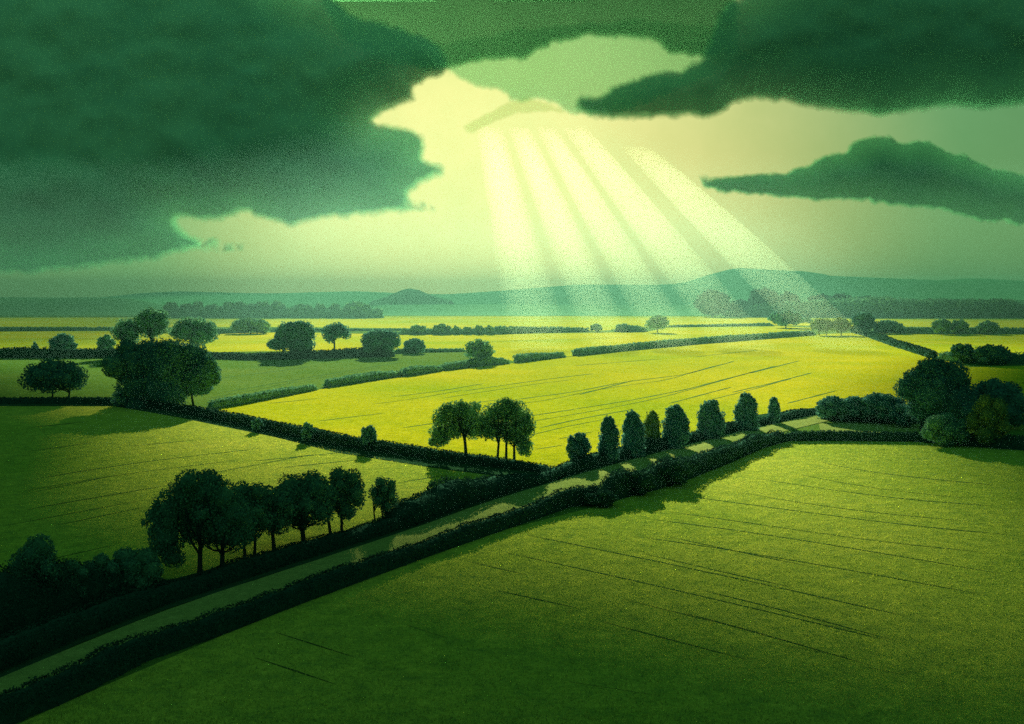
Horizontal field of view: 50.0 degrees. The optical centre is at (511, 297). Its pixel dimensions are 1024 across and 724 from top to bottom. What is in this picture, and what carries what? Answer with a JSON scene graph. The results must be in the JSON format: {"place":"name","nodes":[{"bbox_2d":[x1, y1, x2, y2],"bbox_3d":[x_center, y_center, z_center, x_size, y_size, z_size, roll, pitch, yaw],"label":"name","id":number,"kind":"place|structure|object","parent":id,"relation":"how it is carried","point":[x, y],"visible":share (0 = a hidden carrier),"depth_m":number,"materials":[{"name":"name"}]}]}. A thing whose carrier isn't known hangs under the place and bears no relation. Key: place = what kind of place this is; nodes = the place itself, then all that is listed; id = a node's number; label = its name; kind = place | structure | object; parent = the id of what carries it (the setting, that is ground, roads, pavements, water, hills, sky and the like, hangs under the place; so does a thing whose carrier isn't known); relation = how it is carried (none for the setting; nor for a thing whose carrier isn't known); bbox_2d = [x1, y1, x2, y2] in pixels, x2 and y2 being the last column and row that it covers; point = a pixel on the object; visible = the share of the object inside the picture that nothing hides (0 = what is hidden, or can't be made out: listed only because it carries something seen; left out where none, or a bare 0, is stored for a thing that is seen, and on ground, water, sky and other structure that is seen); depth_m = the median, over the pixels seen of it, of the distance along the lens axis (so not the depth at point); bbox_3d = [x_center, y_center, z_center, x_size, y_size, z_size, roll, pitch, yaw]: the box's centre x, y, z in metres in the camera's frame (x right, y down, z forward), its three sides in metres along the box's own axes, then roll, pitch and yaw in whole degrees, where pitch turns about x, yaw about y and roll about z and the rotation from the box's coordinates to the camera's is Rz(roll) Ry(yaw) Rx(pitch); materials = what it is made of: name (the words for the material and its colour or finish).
{"place":"outdoors","nodes":[
{"label":"outdoors","id":0,"kind":"place"},
{"bbox_2d":[0,0,445,271],"bbox_3d":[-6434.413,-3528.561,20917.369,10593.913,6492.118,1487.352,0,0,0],"label":"cloud","id":1,"kind":"structure","parent":0,"point":[131,130],"depth_m":20345.86,"materials":[{"name":"green"}]},
{"bbox_2d":[0,352,478,407],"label":"field","id":2,"kind":"structure","parent":0,"point":[240,377],"depth_m":407.22,"materials":[{"name":"green plant"}]},
{"bbox_2d":[0,406,490,579],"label":"field","id":3,"kind":"structure","parent":0,"point":[47,418],"depth_m":177.06,"materials":[{"name":"green plant"}]},
{"bbox_2d":[0,331,713,360],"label":"field","id":4,"kind":"structure","parent":0,"point":[507,346],"depth_m":707.28,"materials":[{"name":"yellow plant"}]},
{"bbox_2d":[369,288,453,305],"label":"knoll","id":5,"kind":"structure","parent":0,"point":[410,296],"depth_m":2501.18,"materials":[{"name":"green"}]},
{"bbox_2d":[0,268,1023,307],"bbox_3d":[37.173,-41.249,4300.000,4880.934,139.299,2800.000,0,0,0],"label":"hills","id":6,"kind":"structure","parent":0,"point":[737,283],"depth_m":3600.00,"materials":[{"name":"green plant"}]},
{"bbox_2d":[0,316,1023,330],"bbox_3d":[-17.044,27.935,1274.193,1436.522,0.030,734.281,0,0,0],"label":"field","id":7,"kind":"structure","parent":0,"point":[604,322],"depth_m":1258.23,"materials":[{"name":"yellow plant"}]},
{"bbox_2d":[0,298,1023,315],"bbox_3d":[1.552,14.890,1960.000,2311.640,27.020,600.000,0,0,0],"label":"ridge","id":8,"kind":"structure","parent":0,"point":[60,306],"depth_m":1806.23,"materials":[{"name":"green"}]},
{"bbox_2d":[0,308,1023,723],"bbox_3d":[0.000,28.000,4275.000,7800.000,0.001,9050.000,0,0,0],"label":"ground","id":9,"kind":"structure","parent":0,"point":[1016,430],"depth_m":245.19,"materials":[{"name":"green plant"}]},
{"bbox_2d":[5,532,63,592],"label":"grove tree","id":10,"kind":"object","parent":9,"relation":"on","point":[36,552],"visible":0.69,"depth_m":94.22,"materials":[{"name":"green plant"}]},
{"bbox_2d":[17,356,89,396],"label":"oak tree","id":11,"kind":"object","parent":9,"relation":"on","point":[50,375],"visible":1,"depth_m":290.90,"materials":[{"name":"green plant"}]},
{"bbox_2d":[0,326,113,330],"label":"hedge","id":12,"kind":"object","parent":9,"relation":"on","point":[39,328],"visible":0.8,"depth_m":911.42,"materials":[{"name":"green plant"}]},
{"bbox_2d":[0,346,119,357],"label":"hedge","id":13,"kind":"object","parent":9,"relation":"on","point":[24,352],"visible":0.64,"depth_m":503.82,"materials":[{"name":"green plant"}]},
{"bbox_2d":[47,333,78,349],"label":"tree","id":14,"kind":"object","parent":9,"relation":"on","point":[63,340],"visible":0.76,"depth_m":527.02,"materials":[{"name":"green plant"}]},
{"bbox_2d":[0,556,169,637],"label":"hedge","id":15,"kind":"object","parent":9,"relation":"on","point":[25,601],"visible":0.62,"depth_m":93.72,"materials":[{"name":"green plant"}]},
{"bbox_2d":[83,552,120,588],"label":"grove tree","id":16,"kind":"object","parent":9,"relation":"on","point":[101,561],"visible":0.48,"depth_m":99.94,"materials":[{"name":"green plant"}]},
{"bbox_2d":[109,316,142,343],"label":"hedgerow tree","id":17,"kind":"object","parent":9,"relation":"on","point":[121,330],"visible":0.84,"depth_m":511.26,"materials":[{"name":"green plant"}]},
{"bbox_2d":[111,546,164,588],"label":"grove tree","id":18,"kind":"object","parent":9,"relation":"on","point":[143,564],"visible":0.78,"depth_m":102.15,"materials":[{"name":"green plant"}]},
{"bbox_2d":[132,306,170,339],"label":"hedgerow tree","id":19,"kind":"object","parent":9,"relation":"on","point":[151,323],"visible":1,"depth_m":511.10,"materials":[{"name":"green plant"}]},
{"bbox_2d":[99,336,221,408],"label":"oak tree","id":20,"kind":"object","parent":9,"relation":"on","point":[169,371],"visible":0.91,"depth_m":276.38,"materials":[{"name":"green plant"}]},
{"bbox_2d":[167,316,219,344],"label":"hedgerow tree","id":21,"kind":"object","parent":9,"relation":"on","point":[201,330],"visible":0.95,"depth_m":517.14,"materials":[{"name":"green plant"}]},
{"bbox_2d":[141,467,257,572],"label":"grove tree","id":22,"kind":"object","parent":9,"relation":"on","point":[207,508],"visible":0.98,"depth_m":109.51,"materials":[{"name":"green plant"}]},
{"bbox_2d":[0,514,424,670],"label":"hedge","id":23,"kind":"object","parent":9,"relation":"on","point":[30,641],"visible":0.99,"depth_m":99.51,"materials":[{"name":"green plant"}]},
{"bbox_2d":[229,317,270,333],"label":"bush","id":24,"kind":"object","parent":9,"relation":"on","point":[255,325],"visible":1,"depth_m":834.25,"materials":[{"name":"green plant"}]},
{"bbox_2d":[233,480,274,555],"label":"grove tree","id":25,"kind":"object","parent":9,"relation":"on","point":[254,493],"visible":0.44,"depth_m":117.80,"materials":[{"name":"green plant"}]},
{"bbox_2d":[206,384,317,408],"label":"hedge","id":26,"kind":"object","parent":9,"relation":"on","point":[234,400],"visible":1,"depth_m":295.10,"materials":[{"name":"green plant"}]},
{"bbox_2d":[0,404,536,475],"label":"verge","id":27,"kind":"structure","parent":9,"relation":"on","point":[455,466],"depth_m":199.86,"materials":[{"name":"green plant"}]},
{"bbox_2d":[165,305,383,317],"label":"tree line","id":28,"kind":"object","parent":9,"relation":"on","point":[223,312],"visible":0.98,"depth_m":1467.87,"materials":[{"name":"green plant"}]},
{"bbox_2d":[0,396,551,471],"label":"hedge","id":29,"kind":"object","parent":9,"relation":"on","point":[347,440],"visible":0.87,"depth_m":210.44,"materials":[{"name":"green plant"}]},
{"bbox_2d":[258,484,297,550],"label":"grove tree","id":30,"kind":"object","parent":9,"relation":"on","point":[282,509],"visible":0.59,"depth_m":119.88,"materials":[{"name":"green plant"}]},
{"bbox_2d":[0,467,561,677],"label":"verge","id":31,"kind":"structure","parent":9,"relation":"on","point":[93,635],"depth_m":105.25,"materials":[{"name":"green plant"}]},
{"bbox_2d":[266,320,317,351],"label":"hedgerow tree","id":32,"kind":"object","parent":9,"relation":"on","point":[298,336],"visible":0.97,"depth_m":496.87,"materials":[{"name":"green plant"}]},
{"bbox_2d":[207,347,394,359],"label":"hedge","id":33,"kind":"object","parent":9,"relation":"on","point":[335,353],"visible":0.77,"depth_m":496.48,"materials":[{"name":"green plant"}]},
{"bbox_2d":[0,483,603,723],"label":"hedge","id":34,"kind":"object","parent":9,"relation":"on","point":[75,679],"visible":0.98,"depth_m":92.81,"materials":[{"name":"green plant"}]},
{"bbox_2d":[276,469,338,540],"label":"grove tree","id":35,"kind":"object","parent":9,"relation":"on","point":[311,494],"visible":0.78,"depth_m":122.56,"materials":[{"name":"green plant"}]},
{"bbox_2d":[214,327,408,332],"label":"hedge","id":36,"kind":"object","parent":9,"relation":"on","point":[229,330],"visible":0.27,"depth_m":907.45,"materials":[{"name":"green plant"}]},
{"bbox_2d":[320,321,351,349],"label":"hedgerow tree","id":37,"kind":"object","parent":9,"relation":"on","point":[331,332],"visible":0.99,"depth_m":527.17,"materials":[{"name":"green plant"}]},
{"bbox_2d":[325,466,365,532],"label":"grove tree","id":38,"kind":"object","parent":9,"relation":"on","point":[350,489],"visible":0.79,"depth_m":128.51,"materials":[{"name":"green plant"}]},
{"bbox_2d":[322,370,403,386],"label":"hedge","id":39,"kind":"object","parent":9,"relation":"on","point":[354,378],"visible":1,"depth_m":360.31,"materials":[{"name":"green plant"}]},
{"bbox_2d":[360,425,377,449],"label":"bush","id":40,"kind":"object","parent":9,"relation":"on","point":[368,434],"visible":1,"depth_m":199.75,"materials":[{"name":"green plant"}]},
{"bbox_2d":[360,329,400,356],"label":"hedgerow tree","id":41,"kind":"object","parent":9,"relation":"on","point":[381,340],"visible":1,"depth_m":509.74,"materials":[{"name":"green plant"}]},
{"bbox_2d":[367,475,399,519],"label":"grove tree","id":42,"kind":"object","parent":9,"relation":"on","point":[384,497],"visible":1,"depth_m":134.97,"materials":[{"name":"green plant"}]},
{"bbox_2d":[403,338,425,352],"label":"bush","id":43,"kind":"object","parent":9,"relation":"on","point":[414,345],"visible":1,"depth_m":545.15,"materials":[{"name":"green plant"}]},
{"bbox_2d":[0,415,829,694],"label":"lane","id":44,"kind":"structure","parent":9,"relation":"on","point":[191,610],"depth_m":117.68,"materials":[{"name":"green plant"}]},
{"bbox_2d":[400,365,444,375],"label":"hedge","id":45,"kind":"object","parent":9,"relation":"on","point":[411,370],"visible":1,"depth_m":398.39,"materials":[{"name":"green plant"}]},
{"bbox_2d":[392,347,464,353],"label":"hedge","id":46,"kind":"object","parent":9,"relation":"on","point":[398,350],"visible":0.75,"depth_m":558.56,"materials":[{"name":"green plant"}]},
{"bbox_2d":[427,398,485,453],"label":"round tree","id":47,"kind":"object","parent":9,"relation":"on","point":[456,419],"visible":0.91,"depth_m":188.41,"materials":[{"name":"green plant"}]},
{"bbox_2d":[381,472,553,528],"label":"hedge","id":48,"kind":"object","parent":9,"relation":"on","point":[447,496],"visible":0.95,"depth_m":146.20,"materials":[{"name":"green plant"}]},
{"bbox_2d":[439,356,509,370],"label":"hedge","id":49,"kind":"object","parent":9,"relation":"on","point":[480,361],"visible":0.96,"depth_m":441.68,"materials":[{"name":"green plant"}]},
{"bbox_2d":[464,338,495,358],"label":"round tree","id":50,"kind":"object","parent":9,"relation":"on","point":[479,348],"visible":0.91,"depth_m":456.96,"materials":[{"name":"green plant"}]},
{"bbox_2d":[397,325,590,334],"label":"hedge","id":51,"kind":"object","parent":9,"relation":"on","point":[516,329],"visible":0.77,"depth_m":850.09,"materials":[{"name":"green plant"}]},
{"bbox_2d":[473,397,536,459],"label":"round tree","id":52,"kind":"object","parent":9,"relation":"on","point":[509,421],"visible":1,"depth_m":183.33,"materials":[{"name":"green plant"}]},
{"bbox_2d":[512,351,566,361],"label":"hedge","id":53,"kind":"object","parent":9,"relation":"on","point":[525,357],"visible":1,"depth_m":487.06,"materials":[{"name":"green plant"}]},
{"bbox_2d":[566,432,591,460],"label":"bush","id":54,"kind":"object","parent":9,"relation":"on","point":[578,445],"visible":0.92,"depth_m":183.38,"materials":[{"name":"green plant"}]},
{"bbox_2d":[581,489,618,507],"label":"bush","id":55,"kind":"object","parent":9,"relation":"on","point":[602,498],"visible":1,"depth_m":145.49,"materials":[{"name":"green plant"}]},
{"bbox_2d":[596,415,619,463],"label":"columnar tree","id":56,"kind":"object","parent":9,"relation":"on","point":[608,438],"visible":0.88,"depth_m":184.29,"materials":[{"name":"green plant"}]},
{"bbox_2d":[620,409,646,457],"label":"columnar tree","id":57,"kind":"object","parent":9,"relation":"on","point":[633,437],"visible":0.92,"depth_m":191.28,"materials":[{"name":"green plant"}]},
{"bbox_2d":[625,470,657,495],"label":"bush","id":58,"kind":"object","parent":9,"relation":"on","point":[641,483],"visible":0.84,"depth_m":153.61,"materials":[{"name":"green plant"}]},
{"bbox_2d":[642,410,661,439],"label":"columnar tree","id":59,"kind":"object","parent":9,"relation":"on","point":[651,423],"visible":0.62,"depth_m":201.64,"materials":[{"name":"green plant"}]},
{"bbox_2d":[644,315,668,332],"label":"round tree","id":60,"kind":"object","parent":9,"relation":"on","point":[657,322],"visible":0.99,"depth_m":857.66,"materials":[{"name":"green plant"}]},
{"bbox_2d":[656,460,691,486],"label":"bush","id":61,"kind":"object","parent":9,"relation":"on","point":[675,472],"visible":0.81,"depth_m":160.83,"materials":[{"name":"green plant"}]},
{"bbox_2d":[534,408,816,482],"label":"hedge","id":62,"kind":"object","parent":9,"relation":"on","point":[589,461],"visible":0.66,"depth_m":189.88,"materials":[{"name":"green plant"}]},
{"bbox_2d":[660,404,691,448],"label":"columnar tree","id":63,"kind":"object","parent":9,"relation":"on","point":[676,428],"visible":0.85,"depth_m":202.49,"materials":[{"name":"green plant"}]},
{"bbox_2d":[557,408,817,479],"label":"verge","id":64,"kind":"structure","parent":9,"relation":"on","point":[627,459],"depth_m":201.25,"materials":[{"name":"green plant"}]},
{"bbox_2d":[571,330,815,355],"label":"hedge","id":65,"kind":"object","parent":9,"relation":"on","point":[639,345],"visible":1,"depth_m":641.38,"materials":[{"name":"green plant"}]},
{"bbox_2d":[599,429,789,498],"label":"hedge","id":66,"kind":"object","parent":9,"relation":"on","point":[702,462],"visible":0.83,"depth_m":175.36,"materials":[{"name":"green plant"}]},
{"bbox_2d":[696,399,725,438],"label":"columnar tree","id":67,"kind":"object","parent":9,"relation":"on","point":[711,422],"visible":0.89,"depth_m":216.36,"materials":[{"name":"green plant"}]},
{"bbox_2d":[693,288,730,316],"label":"hazy tree","id":68,"kind":"object","parent":9,"relation":"on","point":[711,302],"visible":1,"depth_m":1553.44,"materials":[{"name":"green plant"}]},
{"bbox_2d":[666,322,774,326],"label":"hedge","id":69,"kind":"object","parent":9,"relation":"on","point":[732,324],"visible":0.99,"depth_m":1041.25,"materials":[{"name":"green plant"}]},
{"bbox_2d":[732,392,759,430],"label":"columnar tree","id":70,"kind":"object","parent":9,"relation":"on","point":[745,411],"visible":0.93,"depth_m":229.75,"materials":[{"name":"green plant"}]},
{"bbox_2d":[748,287,779,306],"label":"hazy tree","id":71,"kind":"object","parent":9,"relation":"on","point":[763,295],"visible":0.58,"depth_m":1558.24,"materials":[{"name":"green plant"}]},
{"bbox_2d":[767,396,780,422],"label":"columnar tree","id":72,"kind":"object","parent":9,"relation":"on","point":[774,410],"visible":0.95,"depth_m":243.54,"materials":[{"name":"green plant"}]},
{"bbox_2d":[767,309,802,327],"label":"tree","id":73,"kind":"object","parent":9,"relation":"on","point":[785,317],"visible":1,"depth_m":991.68,"materials":[{"name":"green plant"}]},
{"bbox_2d":[809,317,841,334],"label":"tree","id":74,"kind":"object","parent":9,"relation":"on","point":[823,325],"visible":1,"depth_m":797.71,"materials":[{"name":"green plant"}]},
{"bbox_2d":[815,395,847,420],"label":"tree","id":75,"kind":"object","parent":9,"relation":"on","point":[828,406],"visible":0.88,"depth_m":246.35,"materials":[{"name":"green plant"}]},
{"bbox_2d":[832,317,853,334],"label":"tree","id":76,"kind":"object","parent":9,"relation":"on","point":[844,326],"visible":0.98,"depth_m":798.57,"materials":[{"name":"green plant"}]},
{"bbox_2d":[836,395,870,421],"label":"tree","id":77,"kind":"object","parent":9,"relation":"on","point":[850,407],"visible":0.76,"depth_m":243.85,"materials":[{"name":"green plant"}]},
{"bbox_2d":[850,312,875,329],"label":"tree","id":78,"kind":"object","parent":9,"relation":"on","point":[865,320],"visible":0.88,"depth_m":856.92,"materials":[{"name":"green plant"}]},
{"bbox_2d":[720,294,1023,317],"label":"woods","id":79,"kind":"object","parent":9,"relation":"on","point":[882,307],"visible":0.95,"depth_m":1473.75,"materials":[{"name":"green plant"}]},
{"bbox_2d":[819,423,924,432],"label":"verge","id":80,"kind":"structure","parent":9,"relation":"on","point":[868,427],"depth_m":235.03,"materials":[{"name":"green plant"}]},
{"bbox_2d":[857,392,906,422],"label":"tree","id":81,"kind":"object","parent":9,"relation":"on","point":[878,405],"visible":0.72,"depth_m":240.81,"materials":[{"name":"green plant"}]},
{"bbox_2d":[873,319,904,333],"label":"tree","id":82,"kind":"object","parent":9,"relation":"on","point":[886,326],"visible":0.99,"depth_m":835.21,"materials":[{"name":"green plant"}]},
{"bbox_2d":[850,326,938,357],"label":"hedge","id":83,"kind":"object","parent":9,"relation":"on","point":[904,345],"visible":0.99,"depth_m":612.24,"materials":[{"name":"green plant"}]},
{"bbox_2d":[887,404,919,426],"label":"bush","id":84,"kind":"object","parent":9,"relation":"on","point":[897,414],"visible":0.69,"depth_m":234.66,"materials":[{"name":"green plant"}]},
{"bbox_2d":[785,429,1023,450],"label":"hedge","id":85,"kind":"object","parent":9,"relation":"on","point":[1010,442],"visible":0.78,"depth_m":212.91,"materials":[{"name":"green plant"}]},
{"bbox_2d":[892,356,978,431],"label":"oak tree","id":86,"kind":"object","parent":9,"relation":"on","point":[929,387],"visible":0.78,"depth_m":222.46,"materials":[{"name":"green plant"}]},
{"bbox_2d":[931,318,952,334],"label":"tree","id":87,"kind":"object","parent":9,"relation":"on","point":[942,325],"visible":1,"depth_m":816.87,"materials":[{"name":"green plant"}]},
{"bbox_2d":[919,412,969,446],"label":"bush","id":88,"kind":"object","parent":9,"relation":"on","point":[945,429],"visible":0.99,"depth_m":204.44,"materials":[{"name":"green plant"}]},
{"bbox_2d":[871,326,1023,333],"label":"hedge","id":89,"kind":"object","parent":9,"relation":"on","point":[972,330],"visible":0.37,"depth_m":833.13,"materials":[{"name":"green plant"}]},
{"bbox_2d":[948,343,975,362],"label":"tree","id":90,"kind":"object","parent":9,"relation":"on","point":[960,351],"visible":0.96,"depth_m":463.26,"materials":[{"name":"green plant"}]},
{"bbox_2d":[937,350,1023,364],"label":"hedge","id":91,"kind":"object","parent":9,"relation":"on","point":[1017,359],"visible":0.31,"depth_m":459.52,"materials":[{"name":"green plant"}]},
{"bbox_2d":[975,320,999,334],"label":"tree","id":92,"kind":"object","parent":9,"relation":"on","point":[988,327],"visible":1,"depth_m":817.27,"materials":[{"name":"green plant"}]},
{"bbox_2d":[964,394,1012,445],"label":"bush","id":93,"kind":"object","parent":9,"relation":"on","point":[987,420],"visible":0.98,"depth_m":202.41,"materials":[{"name":"green plant"}]},
{"bbox_2d":[972,344,1011,364],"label":"tree","id":94,"kind":"object","parent":9,"relation":"on","point":[988,353],"visible":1,"depth_m":449.75,"materials":[{"name":"green plant"}]},
{"bbox_2d":[973,377,1023,427],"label":"tree","id":95,"kind":"object","parent":9,"relation":"on","point":[1010,394],"visible":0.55,"depth_m":231.33,"materials":[{"name":"green plant"}]},
{"bbox_2d":[0,0,1023,297],"label":"sky","id":96,"kind":"structure","parent":0,"point":[533,188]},
{"bbox_2d":[333,0,733,64],"bbox_3d":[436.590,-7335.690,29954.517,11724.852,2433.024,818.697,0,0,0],"label":"cloud","id":97,"kind":"structure","parent":0,"point":[457,31],"depth_m":29666.63,"materials":[{"name":"green"}]},
{"bbox_2d":[205,333,1023,467],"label":"field","id":98,"kind":"structure","parent":0,"point":[563,398],"depth_m":335.93,"materials":[{"name":"yellow plant"}]},
{"bbox_2d":[577,326,811,347],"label":"field","id":99,"kind":"structure","parent":0,"point":[667,333],"depth_m":866.54,"materials":[{"name":"yellow plant"}]},
{"bbox_2d":[578,0,1023,117],"bbox_3d":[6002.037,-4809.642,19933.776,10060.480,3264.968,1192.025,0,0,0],"label":"cloud","id":100,"kind":"structure","parent":0,"point":[874,57],"depth_m":19577.58,"materials":[{"name":"green"}]},
{"bbox_2d":[702,137,1023,224],"bbox_3d":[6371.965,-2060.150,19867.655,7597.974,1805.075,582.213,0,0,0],"label":"cloud","id":101,"kind":"structure","parent":0,"point":[893,171],"depth_m":19702.81,"materials":[{"name":"green"}]},
{"bbox_2d":[880,333,1023,355],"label":"field","id":102,"kind":"structure","parent":0,"point":[938,343],"depth_m":707.28,"materials":[{"name":"yellow plant"}]},
{"bbox_2d":[959,366,1023,382],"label":"field","id":103,"kind":"structure","parent":0,"point":[1009,373],"depth_m":401.17,"materials":[{"name":"green plant"}]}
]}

